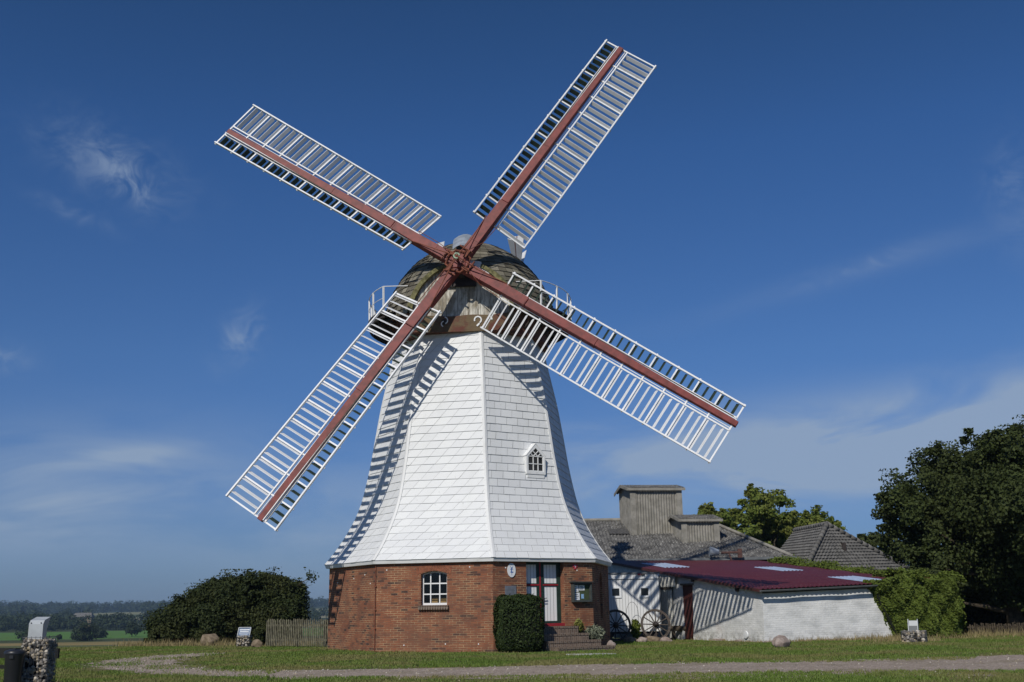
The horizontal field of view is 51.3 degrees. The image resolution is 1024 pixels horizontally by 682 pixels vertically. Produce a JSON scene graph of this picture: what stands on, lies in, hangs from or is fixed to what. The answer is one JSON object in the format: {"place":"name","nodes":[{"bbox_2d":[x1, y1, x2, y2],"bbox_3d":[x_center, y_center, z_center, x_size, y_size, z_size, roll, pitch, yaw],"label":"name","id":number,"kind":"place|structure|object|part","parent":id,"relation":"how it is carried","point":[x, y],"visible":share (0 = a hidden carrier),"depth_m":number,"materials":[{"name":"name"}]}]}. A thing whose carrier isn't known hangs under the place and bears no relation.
{"place":"outdoors","nodes":[
{"label":"outdoors","id":0,"kind":"place"},
{"bbox_2d":[0,632,1023,681],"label":"lawn grass","id":1,"kind":"structure","parent":0,"point":[72,656],"depth_m":28.00,"materials":[{"name":"green plant"}]},
{"bbox_2d":[0,606,1023,681],"bbox_3d":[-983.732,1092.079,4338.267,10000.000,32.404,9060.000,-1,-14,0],"label":"ground","id":2,"kind":"structure","parent":0,"point":[9,639],"depth_m":40.04,"materials":[{"name":"green plant"}]},
{"bbox_2d":[4,648,25,681],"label":"litter bin","id":3,"kind":"object","parent":2,"relation":"on","point":[13,663],"visible":1,"depth_m":19.45,"materials":[{"name":"black plastic"}]},
{"bbox_2d":[15,624,27,639],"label":"tree","id":4,"kind":"object","parent":2,"relation":"on","point":[21,635],"visible":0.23,"depth_m":481.38,"materials":[{"name":"green plant"}]},
{"bbox_2d":[0,648,59,668],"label":"timber rail","id":5,"kind":"object","parent":2,"relation":"on","point":[2,651],"visible":0.26,"depth_m":21.03,"materials":[{"name":"brown wood"}]},
{"bbox_2d":[21,617,57,681],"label":"gabion","id":6,"kind":"object","parent":2,"relation":"on","point":[38,646],"visible":0.95,"depth_m":19.91,"materials":[{"name":"stone"}]},
{"bbox_2d":[71,613,94,626],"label":"farmhouse","id":7,"kind":"object","parent":2,"relation":"on","point":[79,615],"visible":0.24,"depth_m":864.46,"materials":[{"name":"grey stone"}]},
{"bbox_2d":[69,621,98,640],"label":"tree","id":8,"kind":"object","parent":2,"relation":"on","point":[84,629],"visible":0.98,"depth_m":453.69,"materials":[{"name":"green plant"}]},
{"bbox_2d":[93,627,107,637],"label":"tree","id":9,"kind":"object","parent":2,"relation":"on","point":[102,633],"visible":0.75,"depth_m":501.74,"materials":[{"name":"green plant"}]},
{"bbox_2d":[124,621,142,636],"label":"tree","id":10,"kind":"object","parent":2,"relation":"on","point":[132,627],"visible":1,"depth_m":521.81,"materials":[{"name":"green plant"}]},
{"bbox_2d":[0,609,327,630],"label":"valley wood","id":11,"kind":"object","parent":2,"relation":"on","point":[105,622],"visible":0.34,"depth_m":784.25,"materials":[{"name":"green plant"}]},
{"bbox_2d":[0,605,327,618],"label":"wood","id":12,"kind":"object","parent":2,"relation":"on","point":[323,612],"visible":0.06,"depth_m":1286.20,"materials":[{"name":"green plant"}]},
{"bbox_2d":[0,596,328,615],"bbox_3d":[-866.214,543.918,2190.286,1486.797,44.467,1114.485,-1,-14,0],"label":"ridge wood","id":13,"kind":"object","parent":2,"relation":"on","point":[14,607],"visible":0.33,"depth_m":2054.37,"materials":[{"name":"green plant"}]},
{"bbox_2d":[200,634,218,645],"bbox_3d":[-13.175,13.103,46.453,0.812,0.690,0.694,-1,-14,0],"label":"boulder","id":14,"kind":"object","parent":2,"relation":"on","point":[210,637],"visible":0.67,"depth_m":46.26,"materials":[{"name":"brown stone"}]},
{"bbox_2d":[141,567,318,644],"bbox_3d":[-12.165,12.191,49.318,9.439,3.526,6.123,-11,-17,36],"label":"thorn bush","id":15,"kind":"object","parent":2,"relation":"on","point":[222,607],"visible":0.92,"depth_m":48.94,"materials":[{"name":"green plant"}]},
{"bbox_2d":[236,627,251,646],"bbox_3d":[-10.794,11.947,43.029,0.573,0.782,0.515,-1,-14,0],"label":"gabion","id":16,"kind":"object","parent":2,"relation":"on","point":[243,637],"visible":0.98,"depth_m":42.84,"materials":[{"name":"stone"}]},
{"bbox_2d":[251,639,262,647],"bbox_3d":[-9.995,11.873,41.808,0.469,0.360,0.353,-1,-14,0],"label":"boulder","id":17,"kind":"object","parent":2,"relation":"on","point":[256,643],"visible":0.85,"depth_m":41.69,"materials":[{"name":"brown stone"}]},
{"bbox_2d":[265,618,327,646],"bbox_3d":[-8.041,11.311,41.424,4.623,1.079,0.151,-12,-18,37],"label":"picket fence","id":18,"kind":"object","parent":2,"relation":"on","point":[309,640],"visible":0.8,"depth_m":41.59,"materials":[{"name":"grey wood"}]},
{"bbox_2d":[214,39,745,651],"bbox_3d":[-1.902,-0.071,41.586,19.340,23.364,10.843,-1,-14,0],"label":"windmill","id":19,"kind":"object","parent":2,"relation":"on","point":[468,497],"visible":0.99,"depth_m":37.62,"materials":[{"name":"wood"}]},
{"bbox_2d":[422,571,446,604],"bbox_3d":[-2.508,8.113,35.004,0.908,1.095,0.055,-4,-14,12],"label":"window","id":20,"kind":"structure","parent":19,"relation":"in","point":[439,572],"depth_m":34.99,"materials":[{"name":"white paint"}]},
{"bbox_2d":[432,597,438,602],"bbox_3d":[-2.587,8.893,35.262,0.320,0.850,0.335,-4,-14,12],"label":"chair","id":21,"kind":"object","parent":19,"relation":"in","point":[435,599],"visible":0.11,"depth_m":35.46,"materials":[{"name":"brown wood"}]},
{"bbox_2d":[441,597,446,602],"bbox_3d":[-2.315,8.873,35.202,0.320,0.850,0.335,-4,-14,12],"label":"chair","id":22,"kind":"object","parent":19,"relation":"in","point":[444,598],"visible":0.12,"depth_m":35.40,"materials":[{"name":"brown wood"}]},
{"bbox_2d":[505,586,515,594],"bbox_3d":[-0.044,8.133,34.704,0.430,0.330,0.022,8,-16,-31],"label":"plaque","id":23,"kind":"object","parent":19,"relation":"attached to","point":[511,590],"visible":0.71,"depth_m":34.69,"materials":[{"name":"grey metal"}]},
{"bbox_2d":[507,563,515,576],"bbox_3d":[-0.016,7.496,34.878,0.310,0.450,0.031,8,-16,-31],"label":"oval sign","id":24,"kind":"object","parent":19,"relation":"attached to","point":[511,569],"visible":1,"depth_m":34.87,"materials":[{"name":"metal"}]},
{"bbox_2d":[523,443,545,478],"bbox_3d":[0.651,4.296,37.990,0.855,1.239,0.760,8,-16,-31],"label":"dormer window","id":25,"kind":"structure","parent":19,"relation":"in","point":[534,458],"depth_m":37.70,"materials":[{"name":"white paint"}]},
{"bbox_2d":[526,562,564,625],"bbox_3d":[1.042,8.419,35.556,1.540,2.095,0.280,8,-16,-31],"label":"door","id":26,"kind":"structure","parent":19,"relation":"in","point":[542,578],"depth_m":35.74,"materials":[{"name":"white paint"}]},
{"bbox_2d":[569,581,593,601],"bbox_3d":[2.370,8.480,36.072,0.900,0.678,0.200,8,-16,-31],"label":"noticeboard","id":27,"kind":"object","parent":19,"relation":"attached to","point":[581,591],"visible":1,"depth_m":36.09,"materials":[{"name":"green wood"}]},
{"bbox_2d":[491,593,545,652],"bbox_3d":[0.230,8.952,33.785,1.698,1.950,1.241,3,-14,-14],"label":"clipped hedge","id":28,"kind":"object","parent":2,"relation":"on","point":[519,621],"visible":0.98,"depth_m":33.36,"materials":[{"name":"green plant"}]},
{"bbox_2d":[539,626,614,651],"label":"brick steps","id":29,"kind":"structure","parent":2,"relation":"on","point":[563,638],"depth_m":34.40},
{"bbox_2d":[574,619,584,632],"bbox_3d":[2.226,9.494,35.557,0.414,0.622,0.395,-1,-14,0],"label":"ragwort plant","id":30,"kind":"object","parent":29,"relation":"on","point":[579,623],"visible":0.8,"depth_m":35.49,"materials":[{"name":"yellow plant"}]},
{"bbox_2d":[584,625,605,640],"bbox_3d":[2.760,9.687,35.374,0.725,0.673,0.706,-1,-14,0],"label":"lavender bush","id":31,"kind":"object","parent":29,"relation":"on","point":[595,632],"visible":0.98,"depth_m":35.23,"materials":[{"name":"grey plant"}]},
{"bbox_2d":[566,653,615,655],"bbox_3d":[2.276,9.011,30.608,1.440,0.065,0.819,-1,-14,0],"label":"flagstone","id":32,"kind":"object","parent":2,"relation":"on","point":[590,653],"visible":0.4,"depth_m":30.65,"materials":[{"name":"grey stone"}]},
{"bbox_2d":[609,609,630,640],"bbox_3d":[4.140,11.329,42.533,1.220,1.220,0.290,37,-16,15],"label":"wagon wheel","id":33,"kind":"object","parent":2,"relation":"on","point":[615,624],"visible":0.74,"depth_m":42.52,"materials":[{"name":"wood"}]},
{"bbox_2d":[623,637,636,641],"bbox_3d":[4.580,11.607,41.326,0.446,0.253,0.358,-12,-18,38],"label":"bed stone","id":34,"kind":"object","parent":2,"relation":"on","point":[627,639],"visible":0.72,"depth_m":41.25,"materials":[{"name":"grey stone"}]},
{"bbox_2d":[626,602,639,636],"bbox_3d":[4.877,11.332,43.122,0.527,1.524,0.016,-1,-14,0],"label":"wire hoop","id":35,"kind":"object","parent":2,"relation":"on","point":[626,612],"visible":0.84,"depth_m":43.17,"materials":[{"name":"metal"}]},
{"bbox_2d":[608,572,661,637],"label":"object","id":36,"kind":"object","parent":2,"relation":"on","point":[641,590],"visible":0.59,"depth_m":43.92,"materials":[{"name":"wood"}]},
{"bbox_3d":[4.276,10.353,43.966,0.460,0.460,0.040,-1,-14,0],"label":"window","id":37,"kind":"part","parent":36,"relation":"part of","materials":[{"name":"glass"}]},
{"bbox_3d":[5.466,10.335,43.966,0.460,0.460,0.040,-1,-14,0],"label":"window","id":38,"kind":"part","parent":36,"relation":"part of","materials":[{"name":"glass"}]},
{"bbox_2d":[631,619,640,638],"bbox_3d":[4.990,11.617,42.943,0.462,0.884,0.514,-1,-14,0],"label":"hollyhock","id":39,"kind":"object","parent":2,"relation":"on","point":[635,629],"visible":0.98,"depth_m":42.86,"materials":[{"name":"green plant"}]},
{"bbox_2d":[636,637,647,641],"bbox_3d":[5.009,11.542,41.118,0.390,0.275,0.292,5,-15,-22],"label":"bed stone","id":40,"kind":"object","parent":2,"relation":"on","point":[641,639],"visible":0.84,"depth_m":41.05,"materials":[{"name":"stone"}]},
{"bbox_2d":[646,636,660,641],"bbox_3d":[5.505,11.640,41.523,0.566,0.318,0.390,-1,-14,0],"label":"bed stone","id":41,"kind":"object","parent":2,"relation":"on","point":[652,638],"visible":0.65,"depth_m":41.42,"materials":[{"name":"brown stone"}]},
{"bbox_2d":[641,609,670,637],"bbox_3d":[5.774,11.375,42.825,1.220,1.220,0.290,8,-26,-2],"label":"wagon wheel","id":42,"kind":"object","parent":2,"relation":"on","point":[655,624],"visible":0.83,"depth_m":42.83,"materials":[{"name":"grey wood"}]},
{"bbox_2d":[660,637,672,641],"bbox_3d":[5.963,11.580,41.301,0.514,0.268,0.285,-1,-14,0],"label":"bed stone","id":43,"kind":"object","parent":2,"relation":"on","point":[663,639],"visible":0.73,"depth_m":41.19,"materials":[{"name":"stone"}]},
{"bbox_2d":[670,626,685,638],"bbox_3d":[6.839,11.954,43.782,0.760,0.540,0.250,-4,-14,14],"label":"log bench","id":44,"kind":"object","parent":2,"relation":"on","point":[673,629],"visible":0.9,"depth_m":43.72,"materials":[{"name":"brown wood"}]},
{"bbox_2d":[584,485,796,636],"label":"barn","id":45,"kind":"structure","parent":2,"relation":"on","point":[653,522],"depth_m":57.66,"materials":[{"name":"tile"}]},
{"bbox_2d":[693,502,732,526],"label":"oak tree","id":46,"kind":"object","parent":2,"relation":"on","point":[709,509],"visible":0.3,"depth_m":80.71,"materials":[{"name":"green plant"}]},
{"bbox_2d":[728,483,799,548],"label":"oak tree","id":47,"kind":"object","parent":2,"relation":"on","point":[764,520],"visible":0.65,"depth_m":71.33,"materials":[{"name":"green plant"}]},
{"bbox_2d":[609,560,929,641],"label":"shed","id":48,"kind":"structure","parent":2,"relation":"on","point":[744,600],"depth_m":40.44,"materials":[{"name":"white paint"}]},
{"bbox_2d":[683,585,693,638],"bbox_3d":[7.252,11.047,43.478,0.060,2.140,0.900,4,-15,-19],"label":"door","id":49,"kind":"structure","parent":48,"relation":"in","point":[687,589],"depth_m":43.52,"materials":[{"name":"red wood"}]},
{"bbox_2d":[772,635,790,646],"bbox_3d":[8.579,9.601,33.928,0.595,0.484,0.454,-1,-14,0],"label":"boulder","id":50,"kind":"object","parent":2,"relation":"on","point":[780,641],"visible":0.85,"depth_m":33.82,"materials":[{"name":"stone"}]},
{"bbox_2d":[785,505,847,538],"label":"oak tree","id":51,"kind":"object","parent":2,"relation":"on","point":[815,516],"visible":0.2,"depth_m":75.79,"materials":[{"name":"green plant"}]},
{"bbox_2d":[780,521,908,570],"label":"hip roof house","id":52,"kind":"structure","parent":2,"relation":"on","point":[823,541],"depth_m":56.57,"materials":[{"name":"grey tile"}]},
{"bbox_2d":[767,554,966,637],"bbox_3d":[15.037,10.777,45.886,4.453,3.728,12.825,0,-14,-4],"label":"ivy hedge","id":53,"kind":"object","parent":2,"relation":"on","point":[934,605],"visible":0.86,"depth_m":40.29,"materials":[{"name":"green plant"}]},
{"bbox_2d":[901,619,927,642],"bbox_3d":[13.642,9.877,36.236,0.821,0.840,0.731,-7,-15,23],"label":"gabion","id":54,"kind":"object","parent":2,"relation":"on","point":[913,633],"visible":0.9,"depth_m":36.01,"materials":[{"name":"stone"}]},
{"bbox_2d":[857,531,1002,625],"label":"lime tree","id":55,"kind":"object","parent":2,"relation":"on","point":[873,538],"visible":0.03,"depth_m":67.33,"materials":[{"name":"green plant"}]},
{"bbox_2d":[870,414,1023,631],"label":"maple tree","id":56,"kind":"object","parent":2,"relation":"on","point":[967,511],"visible":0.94,"depth_m":45.27,"materials":[{"name":"green plant"}]},
{"bbox_2d":[963,597,1023,632],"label":"shrub row","id":57,"kind":"object","parent":2,"relation":"on","point":[979,616],"visible":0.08,"depth_m":48.68,"materials":[{"name":"green plant"}]},
{"bbox_2d":[967,622,1023,633],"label":"paling fence","id":58,"kind":"object","parent":2,"relation":"on","point":[988,625],"visible":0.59,"depth_m":44.54,"materials":[{"name":"brown wood"}]},
{"bbox_2d":[0,0,1023,606],"label":"sky","id":59,"kind":"structure","parent":0,"point":[812,211],"materials":[{"name":"blue"}]},
{"bbox_2d":[51,626,1023,681],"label":"rough grass","id":60,"kind":"structure","parent":0,"point":[984,633],"depth_m":41.68,"materials":[{"name":"green plant"}]},
{"bbox_2d":[77,652,1023,680],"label":"gravel path","id":61,"kind":"structure","parent":0,"point":[1003,662],"depth_m":23.78,"materials":[{"name":"grey gravel"}]}
]}

